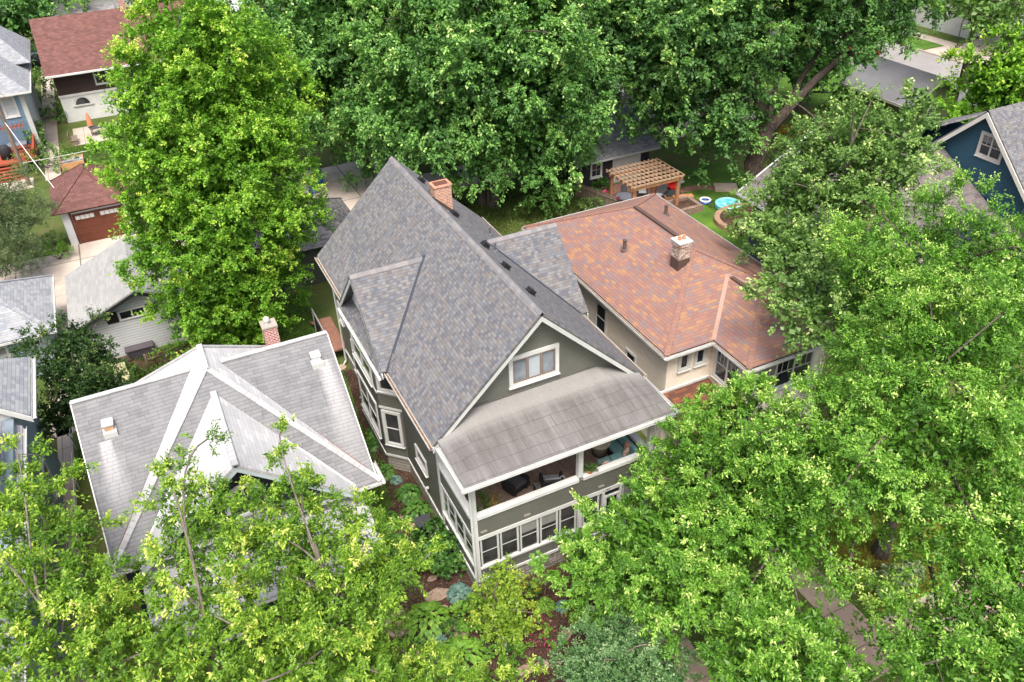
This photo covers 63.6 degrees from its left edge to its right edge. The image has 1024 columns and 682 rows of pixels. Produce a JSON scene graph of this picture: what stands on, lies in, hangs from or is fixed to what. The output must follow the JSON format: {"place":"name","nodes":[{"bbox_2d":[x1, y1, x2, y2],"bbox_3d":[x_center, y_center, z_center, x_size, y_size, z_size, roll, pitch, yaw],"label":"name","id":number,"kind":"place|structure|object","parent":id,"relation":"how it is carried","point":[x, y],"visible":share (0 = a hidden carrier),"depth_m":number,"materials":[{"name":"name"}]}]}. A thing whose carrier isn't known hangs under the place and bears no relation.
{"place":"outdoors","nodes":[
{"label":"outdoors","id":0,"kind":"place"},
{"bbox_2d":[0,357,70,681],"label":"house","id":1,"kind":"structure","parent":0,"point":[18,408],"depth_m":33.63,"materials":[{"name":"blue"}]},
{"bbox_2d":[40,67,60,180],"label":"garden path","id":2,"kind":"structure","parent":0,"point":[50,130],"depth_m":77.12,"materials":[{"name":"beige concrete"}]},
{"bbox_2d":[49,278,89,438],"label":"driveway","id":3,"kind":"structure","parent":0,"point":[60,296],"depth_m":52.01,"materials":[{"name":"beige concrete"}]},
{"bbox_2d":[57,428,87,681],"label":"side path","id":4,"kind":"structure","parent":0,"point":[63,447],"depth_m":38.64,"materials":[{"name":"beige concrete"}]},
{"bbox_2d":[73,122,116,145],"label":"patio","id":5,"kind":"structure","parent":0,"point":[81,133],"depth_m":76.17,"materials":[{"name":"beige concrete"}]},
{"bbox_2d":[28,0,185,122],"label":"house","id":6,"kind":"structure","parent":0,"point":[69,47],"depth_m":77.57,"materials":[{"name":"white paint"}]},
{"bbox_2d":[65,238,212,357],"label":"garage","id":7,"kind":"structure","parent":0,"point":[92,282],"depth_m":46.39,"materials":[{"name":"white"}]},
{"bbox_2d":[117,305,145,320],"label":"window","id":8,"kind":"structure","parent":7,"relation":"in","point":[123,315],"depth_m":45.74,"materials":[{"name":"white paint"}]},
{"bbox_2d":[215,292,317,344],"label":"back lawn","id":9,"kind":"structure","parent":0,"point":[295,325],"depth_m":49.44,"materials":[{"name":"green plant"}]},
{"bbox_2d":[251,197,349,297],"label":"garage","id":10,"kind":"structure","parent":0,"point":[310,251],"depth_m":52.00,"materials":[{"name":"grey"}]},
{"bbox_2d":[341,372,393,511],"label":"side lawn","id":11,"kind":"structure","parent":0,"point":[383,505],"depth_m":37.65,"materials":[{"name":"green plant"}]},
{"bbox_2d":[0,0,1023,681],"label":"ground","id":12,"kind":"structure","parent":0,"point":[322,302],"depth_m":58.79,"materials":[{"name":"green plant"}]},
{"bbox_2d":[0,107,31,185],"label":"utility pole","id":13,"kind":"object","parent":12,"relation":"on","point":[12,142],"visible":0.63,"depth_m":65.05,"materials":[{"name":"brown wood"}]},
{"bbox_2d":[0,26,43,182],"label":"house","id":14,"kind":"structure","parent":12,"relation":"on","point":[20,106],"depth_m":71.12,"materials":[{"name":"blue"}]},
{"bbox_2d":[0,96,20,118],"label":"window","id":15,"kind":"structure","parent":14,"relation":"in","point":[10,109],"depth_m":69.94,"materials":[{"name":"white paint"}]},
{"bbox_2d":[0,0,58,64],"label":"background tree","id":16,"kind":"object","parent":12,"relation":"on","point":[15,15],"visible":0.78,"depth_m":89.88,"materials":[{"name":"green plant"}]},
{"bbox_2d":[0,158,59,279],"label":"pine tree","id":17,"kind":"object","parent":12,"relation":"on","point":[16,244],"visible":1,"depth_m":52.94,"materials":[{"name":"green plant"}]},
{"bbox_2d":[0,274,59,376],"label":"garage","id":18,"kind":"structure","parent":12,"relation":"on","point":[23,301],"depth_m":45.03,"materials":[{"name":"grey"}]},
{"bbox_2d":[22,118,47,148],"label":"vine","id":19,"kind":"object","parent":12,"relation":"on","point":[39,125],"visible":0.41,"depth_m":72.43,"materials":[{"name":"green plant"}]},
{"bbox_2d":[31,65,55,100],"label":"shrub","id":20,"kind":"object","parent":12,"relation":"on","point":[40,82],"visible":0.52,"depth_m":84.09,"materials":[{"name":"green plant"}]},
{"bbox_2d":[11,141,78,173],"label":"shrub","id":21,"kind":"object","parent":12,"relation":"on","point":[47,154],"visible":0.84,"depth_m":69.06,"materials":[{"name":"green plant"}]},
{"bbox_2d":[39,100,66,122],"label":"shrub","id":22,"kind":"object","parent":12,"relation":"on","point":[53,110],"visible":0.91,"depth_m":78.87,"materials":[{"name":"green plant"}]},
{"bbox_2d":[40,238,74,260],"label":"shrub","id":23,"kind":"object","parent":12,"relation":"on","point":[59,244],"visible":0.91,"depth_m":56.12,"materials":[{"name":"green plant"}]},
{"bbox_2d":[30,0,90,16],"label":"background tree","id":24,"kind":"object","parent":12,"relation":"on","point":[80,2],"visible":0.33,"depth_m":97.89,"materials":[{"name":"green plant"}]},
{"bbox_2d":[43,0,132,17],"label":"house","id":25,"kind":"structure","parent":12,"relation":"on","point":[96,5],"depth_m":101.01,"materials":[{"name":"white paint"}]},
{"bbox_2d":[0,432,178,681],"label":"ash tree","id":26,"kind":"object","parent":12,"relation":"on","point":[53,597],"visible":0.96,"depth_m":23.01,"materials":[{"name":"green plant"}]},
{"bbox_2d":[48,163,133,244],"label":"garage","id":27,"kind":"structure","parent":12,"relation":"on","point":[84,198],"depth_m":57.80,"materials":[{"name":"white paint"}]},
{"bbox_2d":[71,205,127,242],"bbox_3d":[-29.036,-8.245,58.301,3.200,2.250,0.062,-17,38,-20],"label":"garage door","id":28,"kind":"structure","parent":27,"relation":"in","point":[93,225],"depth_m":58.20,"materials":[{"name":"brown paint"}]},
{"bbox_2d":[69,233,136,250],"bbox_3d":[-28.952,-7.118,58.689,4.700,0.060,0.900,-17,38,-20],"label":"apron","id":29,"kind":"object","parent":12,"relation":"on","point":[92,243],"visible":0.43,"depth_m":58.41,"materials":[{"name":"concrete"}]},
{"bbox_2d":[111,336,215,388],"bbox_3d":[-20.498,2.694,44.275,5.519,0.060,11.932,6,36,12],"label":"mulch bed","id":30,"kind":"object","parent":12,"relation":"on","point":[166,359],"depth_m":46.60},
{"bbox_2d":[6,304,134,459],"bbox_3d":[-21.041,1.889,39.453,5.573,6.878,7.658,-17,38,-20],"label":"crabapple tree","id":31,"kind":"object","parent":30,"relation":"on","point":[75,345],"visible":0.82,"depth_m":38.38,"materials":[{"name":"green plant"}]},
{"bbox_2d":[124,340,155,359],"bbox_3d":[-21.064,0.552,46.777,1.510,0.620,0.610,-17,38,-20],"label":"storage box","id":32,"kind":"object","parent":30,"relation":"on","point":[138,350],"visible":0.88,"depth_m":46.57,"materials":[{"name":"plastic"}]},
{"bbox_2d":[65,418,306,681],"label":"ash tree","id":33,"kind":"object","parent":12,"relation":"on","point":[209,630],"visible":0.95,"depth_m":23.04,"materials":[{"name":"green plant"}]},
{"bbox_2d":[84,0,337,349],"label":"maple tree","id":34,"kind":"object","parent":12,"relation":"on","point":[231,199],"visible":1,"depth_m":39.91,"materials":[{"name":"green plant"}]},
{"bbox_2d":[70,316,386,668],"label":"house","id":35,"kind":"structure","parent":12,"relation":"on","point":[247,394],"depth_m":31.73,"materials":[{"name":"grey"}]},
{"bbox_2d":[224,483,266,520],"bbox_3d":[-9.816,5.846,30.415,1.700,1.520,0.130,-17,38,-20],"label":"window","id":36,"kind":"structure","parent":35,"relation":"in","point":[233,490],"depth_m":30.39,"materials":[{"name":"white paint"}]},
{"bbox_2d":[188,0,434,191],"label":"silver maple","id":37,"kind":"object","parent":12,"relation":"on","point":[333,63],"visible":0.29,"depth_m":56.87,"materials":[{"name":"green plant"}]},
{"bbox_2d":[310,308,345,351],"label":"back steps","id":38,"kind":"structure","parent":12,"relation":"on","point":[327,324],"depth_m":46.76,"materials":[{"name":"brown wood"}]},
{"bbox_2d":[110,337,558,678],"bbox_3d":[-8.855,7.051,37.240,35.394,0.352,9.057,28,45,36],"label":"ground cover","id":39,"kind":"object","parent":12,"relation":"on","point":[410,640],"visible":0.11,"depth_m":32.77,"materials":[{"name":"green plant"}]},
{"bbox_2d":[218,412,454,681],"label":"ash tree","id":40,"kind":"object","parent":12,"relation":"on","point":[356,580],"visible":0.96,"depth_m":23.78,"materials":[{"name":"green plant"}]},
{"bbox_2d":[287,157,395,197],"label":"parking pad","id":41,"kind":"object","parent":12,"relation":"on","point":[335,173],"visible":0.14,"depth_m":66.42,"materials":[{"name":"concrete"}]},
{"bbox_2d":[107,177,599,386],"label":"rough grass","id":42,"kind":"structure","parent":12,"relation":"on","point":[143,372],"depth_m":60.18,"materials":[{"name":"green plant"}]},
{"bbox_2d":[0,114,755,280],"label":"alley","id":43,"kind":"structure","parent":12,"relation":"on","point":[63,267],"depth_m":57.13,"materials":[{"name":"concrete"}]},
{"bbox_2d":[65,141,743,503],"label":"lawn grass","id":44,"kind":"structure","parent":12,"relation":"on","point":[93,159],"depth_m":49.68,"materials":[{"name":"green plant"}]},
{"bbox_2d":[327,0,618,220],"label":"silver maple","id":45,"kind":"object","parent":12,"relation":"on","point":[485,80],"visible":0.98,"depth_m":52.57,"materials":[{"name":"green plant"}]},
{"bbox_2d":[314,156,680,593],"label":"house","id":46,"kind":"structure","parent":12,"relation":"on","point":[483,354],"depth_m":32.35,"materials":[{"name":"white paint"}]},
{"bbox_2d":[348,322,373,387],"bbox_3d":[-6.801,0.575,36.994,0.140,1.800,2.920,-17,38,-20],"label":"window","id":47,"kind":"structure","parent":46,"relation":"in","point":[359,357],"depth_m":37.14,"materials":[{"name":"white paint"}]},
{"bbox_2d":[356,370,381,439],"bbox_3d":[-6.713,2.947,38.660,0.140,2.100,2.920,-17,38,-20],"label":"window","id":48,"kind":"structure","parent":46,"relation":"in","point":[369,405],"depth_m":38.68,"materials":[{"name":"white paint"}]},
{"bbox_2d":[373,364,395,395],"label":"window","id":49,"kind":"structure","parent":46,"relation":"in","point":[383,386],"depth_m":35.75,"materials":[{"name":"white paint"}]},
{"bbox_2d":[381,409,405,448],"bbox_3d":[-5.349,3.970,37.089,1.000,2.050,0.140,10,37,17],"label":"window","id":50,"kind":"structure","parent":46,"relation":"in","point":[392,422],"depth_m":37.10,"materials":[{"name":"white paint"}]},
{"bbox_2d":[475,487,504,522],"bbox_3d":[-0.998,6.229,31.120,1.471,1.210,1.354,-25,41,-29],"label":"potted plant","id":51,"kind":"object","parent":46,"relation":"on","point":[486,503],"visible":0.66,"depth_m":31.07,"materials":[{"name":"green plant"}]},
{"bbox_2d":[480,534,499,566],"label":"window","id":52,"kind":"structure","parent":46,"relation":"in","point":[489,547],"depth_m":31.54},
{"bbox_2d":[499,526,518,558],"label":"window","id":53,"kind":"structure","parent":46,"relation":"in","point":[509,539],"depth_m":31.81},
{"bbox_2d":[501,473,529,496],"bbox_3d":[0.066,5.420,32.467,0.920,0.920,0.894,-30,44,-34],"label":"wicker chair","id":54,"kind":"object","parent":46,"relation":"in","point":[513,486],"visible":0.66,"depth_m":32.33,"materials":[{"name":"black wicker"}]},
{"bbox_2d":[519,518,538,550],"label":"window","id":55,"kind":"structure","parent":46,"relation":"in","point":[529,532],"depth_m":32.12,"materials":[{"name":"glass"}]},
{"bbox_2d":[508,342,560,389],"bbox_3d":[0.834,0.940,30.833,2.160,1.420,0.140,-17,38,-20],"label":"window","id":56,"kind":"structure","parent":46,"relation":"in","point":[548,357],"depth_m":30.86,"materials":[{"name":"white paint"}]},
{"bbox_2d":[539,511,557,542],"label":"window","id":57,"kind":"structure","parent":46,"relation":"in","point":[548,523],"depth_m":32.38,"materials":[{"name":"glass"}]},
{"bbox_2d":[539,471,563,487],"bbox_3d":[1.569,5.497,32.280,0.920,0.920,0.894,-5,35,-4],"label":"wicker chair","id":58,"kind":"object","parent":46,"relation":"on","point":[546,480],"visible":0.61,"depth_m":32.09,"materials":[{"name":"grey wicker"}]},
{"bbox_2d":[559,503,576,535],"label":"window","id":59,"kind":"structure","parent":46,"relation":"in","point":[567,516],"depth_m":32.67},
{"bbox_2d":[600,486,621,534],"bbox_3d":[4.015,6.879,33.637,0.890,2.450,0.120,-17,38,-20],"label":"door","id":60,"kind":"structure","parent":46,"relation":"in","point":[617,492],"depth_m":33.13,"materials":[{"name":"white paint"}]},
{"bbox_2d":[597,435,637,466],"bbox_3d":[3.956,4.399,33.716,1.614,0.820,2.240,-17,38,-20],"label":"sectional sofa","id":61,"kind":"object","parent":46,"relation":"on","point":[615,449],"visible":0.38,"depth_m":33.56,"materials":[{"name":"teal fabric"}]},
{"bbox_2d":[343,369,651,681],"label":"mulch bed","id":62,"kind":"object","parent":12,"relation":"on","point":[349,373],"visible":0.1,"depth_m":32.41,"materials":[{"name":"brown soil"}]},
{"bbox_2d":[394,483,421,504],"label":"hosta","id":63,"kind":"object","parent":62,"relation":"on","point":[405,489],"visible":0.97,"depth_m":36.95,"materials":[{"name":"green plant"}]},
{"bbox_2d":[400,498,433,522],"bbox_3d":[-4.215,7.351,36.270,1.463,0.839,1.419,-17,38,-20],"label":"hosta","id":64,"kind":"object","parent":62,"relation":"on","point":[426,508],"visible":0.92,"depth_m":36.06,"materials":[{"name":"green plant"}]},
{"bbox_2d":[405,600,450,644],"bbox_3d":[-3.208,10.509,31.501,1.922,0.958,1.955,-17,38,-20],"label":"hosta","id":65,"kind":"object","parent":62,"relation":"on","point":[427,606],"visible":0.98,"depth_m":31.17,"materials":[{"name":"green plant"}]},
{"bbox_2d":[409,514,448,543],"bbox_3d":[-3.324,7.909,34.569,1.900,1.630,1.984,-17,38,-20],"label":"hydrangea","id":66,"kind":"object","parent":62,"relation":"on","point":[438,521],"visible":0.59,"depth_m":34.38,"materials":[{"name":"green plant"}]},
{"bbox_2d":[412,529,467,579],"bbox_3d":[-2.759,8.582,33.572,2.753,1.808,2.159,-17,38,-20],"label":"hydrangea","id":67,"kind":"object","parent":62,"relation":"on","point":[443,558],"visible":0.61,"depth_m":33.06,"materials":[{"name":"green plant"}]},
{"bbox_2d":[342,608,549,681],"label":"ash tree","id":68,"kind":"object","parent":62,"relation":"on","point":[450,664],"visible":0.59,"depth_m":25.41,"materials":[{"name":"green plant"}]},
{"bbox_2d":[446,581,472,603],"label":"hosta","id":69,"kind":"object","parent":62,"relation":"on","point":[461,588],"visible":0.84,"depth_m":32.52,"materials":[{"name":"green plant"}]},
{"bbox_2d":[436,634,488,681],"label":"hosta","id":70,"kind":"object","parent":62,"relation":"on","point":[465,643],"visible":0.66,"depth_m":30.04,"materials":[{"name":"green plant"}]},
{"bbox_2d":[448,592,488,633],"bbox_3d":[-1.442,10.321,31.417,1.836,1.200,1.782,-17,38,-20],"label":"hydrangea","id":71,"kind":"object","parent":62,"relation":"on","point":[456,607],"visible":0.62,"depth_m":31.27,"materials":[{"name":"green plant"}]},
{"bbox_2d":[478,629,502,663],"bbox_3d":[-0.763,11.245,30.456,1.111,0.746,1.378,-17,38,-20],"label":"garden plant","id":72,"kind":"object","parent":62,"relation":"on","point":[492,647],"visible":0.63,"depth_m":30.17,"materials":[{"name":"green plant"}]},
{"bbox_2d":[464,552,542,654],"bbox_3d":[-0.252,9.781,30.107,2.998,3.476,2.874,-28,43,-32],"label":"ornamental maple","id":73,"kind":"object","parent":62,"relation":"on","point":[504,609],"visible":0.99,"depth_m":29.95,"materials":[{"name":"green plant"}]},
{"bbox_2d":[530,593,704,681],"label":"serviceberry","id":74,"kind":"object","parent":62,"relation":"on","point":[633,657],"visible":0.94,"depth_m":26.41,"materials":[{"name":"green plant"}]},
{"bbox_2d":[575,183,616,205],"bbox_3d":[6.155,-10.580,60.641,0.145,1.250,3.890,-30,44,-34],"label":"fence","id":75,"kind":"object","parent":12,"relation":"on","point":[605,196],"visible":0.6,"depth_m":60.75,"materials":[{"name":"brown wood"}]},
{"bbox_2d":[540,106,660,190],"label":"garage","id":76,"kind":"structure","parent":12,"relation":"on","point":[621,152],"depth_m":63.01,"materials":[{"name":"tile"}]},
{"bbox_2d":[612,153,640,182],"bbox_3d":[8.823,-13.391,63.719,2.500,2.150,0.050,-17,38,-20],"label":"garage door","id":77,"kind":"structure","parent":76,"relation":"in","point":[626,160],"depth_m":63.50,"materials":[{"name":"white paint"}]},
{"bbox_2d":[603,569,717,681],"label":"front walk","id":78,"kind":"structure","parent":12,"relation":"on","point":[697,668],"depth_m":29.95,"materials":[{"name":"grey concrete"}]},
{"bbox_2d":[527,369,825,667],"bbox_3d":[6.940,6.425,29.023,9.153,9.792,10.554,25,43,33],"label":"ash tree","id":79,"kind":"object","parent":12,"relation":"on","point":[701,538],"visible":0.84,"depth_m":27.60,"materials":[{"name":"green plant"}]},
{"bbox_2d":[521,193,839,479],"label":"house","id":80,"kind":"structure","parent":12,"relation":"on","point":[673,316],"depth_m":37.99,"materials":[{"name":"beige paint"}]},
{"bbox_2d":[594,299,606,334],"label":"window","id":81,"kind":"structure","parent":80,"relation":"in","point":[600,321],"depth_m":40.84,"materials":[{"name":"white paint"}]},
{"bbox_2d":[710,348,742,389],"bbox_3d":[9.467,1.293,36.376,0.140,1.850,1.870,-17,38,-20],"label":"window","id":82,"kind":"structure","parent":80,"relation":"in","point":[721,364],"depth_m":36.67,"materials":[{"name":"white paint"}]},
{"bbox_2d":[752,351,815,398],"bbox_3d":[11.939,1.357,36.156,3.320,1.850,0.140,-17,38,-20],"label":"window","id":83,"kind":"structure","parent":80,"relation":"in","point":[781,369],"depth_m":36.37,"materials":[{"name":"white paint"}]},
{"bbox_2d":[667,195,703,214],"bbox_3d":[11.655,-9.528,59.506,3.800,0.500,1.900,-17,38,-20],"label":"sandbox","id":84,"kind":"object","parent":12,"relation":"on","point":[688,205],"visible":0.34,"depth_m":59.68,"materials":[{"name":"wood"}]},
{"bbox_2d":[694,553,881,681],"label":"ash tree","id":85,"kind":"object","parent":12,"relation":"on","point":[805,636],"visible":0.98,"depth_m":23.61,"materials":[{"name":"green plant"}]},
{"bbox_2d":[715,485,874,641],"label":"neighbour walk","id":86,"kind":"structure","parent":12,"relation":"on","point":[845,615],"depth_m":31.75,"materials":[{"name":"grey concrete"}]},
{"bbox_2d":[750,8,864,111],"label":"background tree","id":87,"kind":"object","parent":12,"relation":"on","point":[799,65],"visible":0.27,"depth_m":71.51,"materials":[{"name":"green plant"}]},
{"bbox_2d":[721,75,958,373],"bbox_3d":[13.364,-3.478,38.344,9.895,14.861,16.678,21,41,29],"label":"oak tree","id":88,"kind":"object","parent":12,"relation":"on","point":[876,149],"visible":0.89,"depth_m":37.24,"materials":[{"name":"green plant"}]},
{"bbox_2d":[711,260,1023,681],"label":"ash tree","id":89,"kind":"object","parent":12,"relation":"on","point":[925,381],"visible":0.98,"depth_m":24.95,"materials":[{"name":"green plant"}]},
{"bbox_2d":[797,164,1023,468],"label":"ash tree","id":90,"kind":"object","parent":12,"relation":"on","point":[959,258],"visible":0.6,"depth_m":29.17,"materials":[{"name":"green plant"}]},
{"bbox_2d":[863,504,1023,681],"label":"ash tree","id":91,"kind":"object","parent":12,"relation":"on","point":[970,644],"visible":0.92,"depth_m":21.82,"materials":[{"name":"green plant"}]},
{"bbox_2d":[891,1,1023,38],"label":"house","id":92,"kind":"structure","parent":12,"relation":"on","point":[951,26],"depth_m":94.08,"materials":[{"name":"white paint"}]},
{"bbox_2d":[923,0,1023,83],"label":"street tree","id":93,"kind":"object","parent":12,"relation":"on","point":[994,14],"visible":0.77,"depth_m":62.11,"materials":[{"name":"green plant"}]},
{"bbox_2d":[595,177,668,201],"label":"brick patio","id":94,"kind":"structure","parent":0,"point":[617,188],"depth_m":62.97,"materials":[{"name":"red brick"}]},
{"bbox_2d":[606,157,684,205],"bbox_3d":[9.553,-10.966,59.714,4.450,2.740,3.600,-17,38,-20],"label":"pergola","id":95,"kind":"object","parent":94,"relation":"on","point":[653,166],"visible":0.94,"depth_m":58.95,"materials":[{"name":"brown wood"}]},
{"bbox_2d":[664,160,748,249],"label":"yard lawn","id":96,"kind":"structure","parent":0,"point":[717,172],"depth_m":63.09,"materials":[{"name":"green plant"}]},
{"bbox_2d":[714,203,752,234],"bbox_3d":[16.578,-8.618,58.108,4.830,0.360,4.200,-17,38,-20],"label":"raised bed","id":97,"kind":"object","parent":96,"relation":"on","point":[720,222],"visible":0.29,"depth_m":57.98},
{"bbox_2d":[548,0,947,200],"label":"oak tree","id":98,"kind":"object","parent":96,"relation":"on","point":[707,44],"visible":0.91,"depth_m":55.74,"materials":[{"name":"green plant"}]},
{"bbox_2d":[748,36,969,126],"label":"lawn","id":99,"kind":"structure","parent":0,"point":[816,99],"depth_m":80.01,"materials":[{"name":"green plant"}]},
{"bbox_2d":[931,21,1023,123],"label":"linden tree","id":100,"kind":"object","parent":99,"relation":"on","point":[998,82],"visible":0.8,"depth_m":61.17,"materials":[{"name":"green plant"}]},
{"bbox_2d":[770,6,979,84],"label":"street","id":101,"kind":"structure","parent":0,"point":[924,61],"depth_m":86.14,"materials":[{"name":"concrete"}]},
{"bbox_2d":[736,137,1023,346],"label":"house","id":102,"kind":"structure","parent":0,"point":[971,194],"depth_m":46.49,"materials":[{"name":"grey"}]},
{"bbox_2d":[805,505,981,612],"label":"dry lawn","id":103,"kind":"structure","parent":0,"point":[888,564],"depth_m":33.74,"materials":[{"name":"green plant"}]},
{"bbox_2d":[863,559,925,597],"bbox_3d":[15.091,9.273,32.302,2.879,0.897,1.623,-17,38,-20],"label":"hosta bed","id":104,"kind":"object","parent":103,"relation":"on","point":[884,570],"visible":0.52,"depth_m":32.26,"materials":[{"name":"green plant"}]},
{"bbox_2d":[841,56,966,132],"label":"garage","id":105,"kind":"structure","parent":0,"point":[892,73],"depth_m":70.05,"materials":[{"name":"grey"}]},
{"bbox_2d":[796,567,1023,681],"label":"sidewalk","id":106,"kind":"structure","parent":0,"point":[869,651],"depth_m":30.40,"materials":[{"name":"grey concrete"}]},
{"bbox_2d":[901,101,1023,313],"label":"house","id":107,"kind":"structure","parent":0,"point":[989,142],"depth_m":45.49,"materials":[{"name":"blue"}]},
{"bbox_2d":[974,130,1002,164],"bbox_3d":[26.380,-10.652,45.467,0.140,1.440,1.640,-17,38,-20],"label":"window","id":108,"kind":"structure","parent":107,"relation":"in","point":[987,149],"depth_m":45.58,"materials":[{"name":"white glass"}]},
{"bbox_2d":[925,35,1022,65],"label":"driveway","id":109,"kind":"structure","parent":0,"point":[942,49],"depth_m":89.70,"materials":[{"name":"beige concrete"}]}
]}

